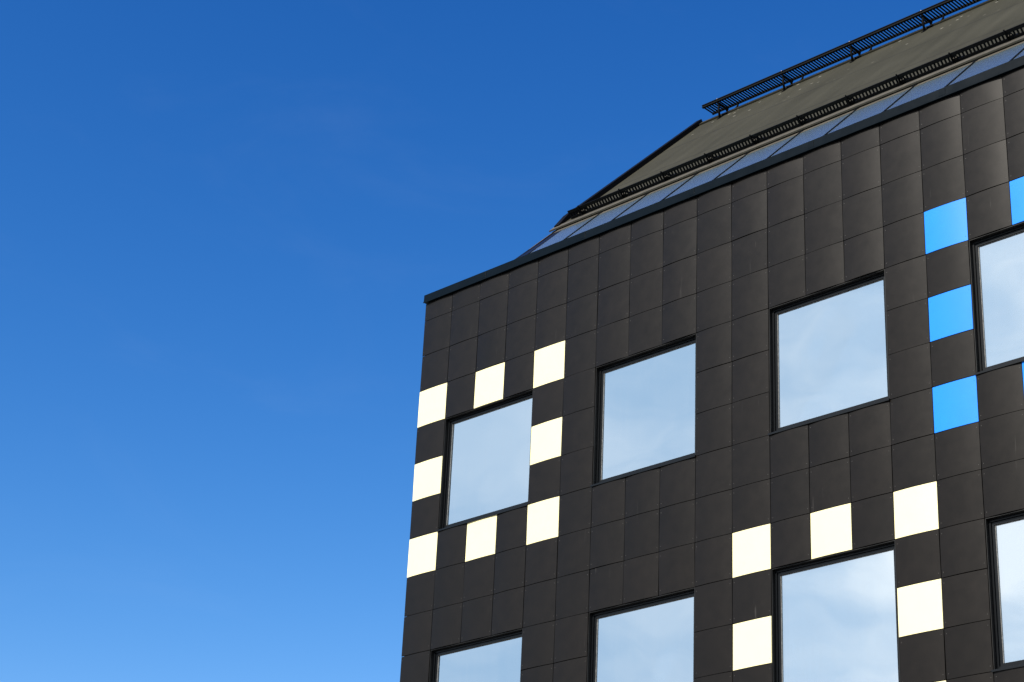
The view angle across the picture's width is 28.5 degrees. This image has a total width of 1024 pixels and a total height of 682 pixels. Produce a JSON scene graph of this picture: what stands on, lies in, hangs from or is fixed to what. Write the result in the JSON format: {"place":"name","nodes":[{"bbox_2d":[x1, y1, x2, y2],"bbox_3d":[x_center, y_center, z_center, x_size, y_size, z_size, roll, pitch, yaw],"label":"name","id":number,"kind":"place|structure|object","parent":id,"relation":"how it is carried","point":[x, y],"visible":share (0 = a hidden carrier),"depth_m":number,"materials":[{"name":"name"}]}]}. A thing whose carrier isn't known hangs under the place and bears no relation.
{"place":"outdoors","nodes":[
{"label":"outdoors","id":0,"kind":"place"},
{"bbox_2d":[0,0,986,681],"label":"sky","id":1,"kind":"structure","parent":0,"point":[226,226],"materials":[{"name":"blue"}]},
{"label":"pavement","id":2,"kind":"structure","parent":0,"visible":0},
{"bbox_2d":[400,0,1023,681],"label":"office building","id":3,"kind":"structure","parent":2,"relation":"on","point":[752,412],"depth_m":26.03,"materials":[{"name":"black tile"}]},
{"bbox_2d":[429,628,522,681],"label":"window","id":4,"kind":"structure","parent":3,"relation":"in","point":[495,658],"depth_m":27.86,"materials":[{"name":"black"}]},
{"bbox_2d":[436,389,532,531],"bbox_3d":[-0.348,1.754,29.121,1.816,1.787,0.170,-20,-33,40],"label":"window","id":5,"kind":"structure","parent":3,"relation":"in","point":[487,448],"depth_m":29.20,"materials":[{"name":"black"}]},
{"bbox_2d":[518,214,597,257],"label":"roof window","id":6,"kind":"structure","parent":3,"relation":"in","point":[566,231],"depth_m":33.31,"materials":[{"name":"blue glass"}]},
{"bbox_2d":[563,195,644,239],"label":"roof window","id":7,"kind":"structure","parent":3,"relation":"in","point":[603,217],"depth_m":32.69,"materials":[{"name":"blue glass"}]},
{"bbox_2d":[587,588,695,681],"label":"window","id":8,"kind":"structure","parent":3,"relation":"in","point":[651,639],"depth_m":25.87,"materials":[{"name":"black"}]},
{"bbox_2d":[590,333,696,486],"bbox_3d":[1.818,0.962,27.202,1.816,1.787,0.170,-20,-33,40],"label":"window","id":9,"kind":"structure","parent":3,"relation":"in","point":[645,401],"depth_m":27.27,"materials":[{"name":"black"}]},
{"bbox_2d":[611,175,693,220],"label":"roof window","id":10,"kind":"structure","parent":3,"relation":"in","point":[650,198],"depth_m":32.03,"materials":[{"name":"blue glass"}]},
{"bbox_2d":[661,155,743,200],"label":"roof window","id":11,"kind":"structure","parent":3,"relation":"in","point":[699,178],"depth_m":31.37,"materials":[{"name":"blue glass"}]},
{"bbox_2d":[713,133,797,179],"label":"roof window","id":12,"kind":"structure","parent":3,"relation":"in","point":[749,158],"depth_m":30.73,"materials":[{"name":"blue glass"}]},
{"bbox_2d":[567,23,1023,218],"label":"snow guard","id":13,"kind":"object","parent":3,"relation":"on","point":[666,175],"visible":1,"depth_m":31.02,"materials":[{"name":"black metal"}]},
{"bbox_2d":[767,110,853,157],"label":"roof window","id":14,"kind":"structure","parent":3,"relation":"in","point":[803,136],"depth_m":30.07,"materials":[{"name":"blue glass"}]},
{"bbox_2d":[768,269,891,434],"bbox_3d":[3.985,0.171,25.283,1.816,1.787,0.170,-20,-33,40],"label":"window","id":15,"kind":"structure","parent":3,"relation":"in","point":[828,348],"depth_m":25.34,"materials":[{"name":"black"}]},
{"bbox_2d":[772,540,900,681],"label":"window","id":16,"kind":"structure","parent":3,"relation":"in","point":[835,617],"depth_m":23.86,"materials":[{"name":"black"}]},
{"bbox_2d":[702,0,997,118],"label":"roof walkway","id":17,"kind":"structure","parent":3,"relation":"on","point":[828,53],"depth_m":36.11,"materials":[{"name":"black metal"}]},
{"bbox_2d":[823,86,912,135],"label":"roof window","id":18,"kind":"structure","parent":3,"relation":"in","point":[876,107],"depth_m":29.41,"materials":[{"name":"blue glass"}]},
{"bbox_2d":[883,62,972,111],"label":"roof window","id":19,"kind":"structure","parent":3,"relation":"in","point":[938,82],"depth_m":28.76,"materials":[{"name":"blue glass"}]},
{"bbox_2d":[945,41,1023,86],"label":"roof window","id":20,"kind":"structure","parent":3,"relation":"in","point":[1000,57],"depth_m":28.09,"materials":[{"name":"blue glass"}]},
{"bbox_2d":[969,222,1023,374],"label":"window","id":21,"kind":"structure","parent":3,"relation":"in","point":[997,257],"depth_m":23.79,"materials":[{"name":"black"}]},
{"bbox_2d":[985,509,1023,671],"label":"window","id":22,"kind":"structure","parent":3,"relation":"in","point":[1004,532],"depth_m":22.37,"materials":[{"name":"black"}]},
{"bbox_2d":[1008,48,1023,61],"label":"roof window","id":23,"kind":"structure","parent":3,"relation":"in","point":[1021,53],"depth_m":27.39,"materials":[{"name":"blue glass"}]}
]}

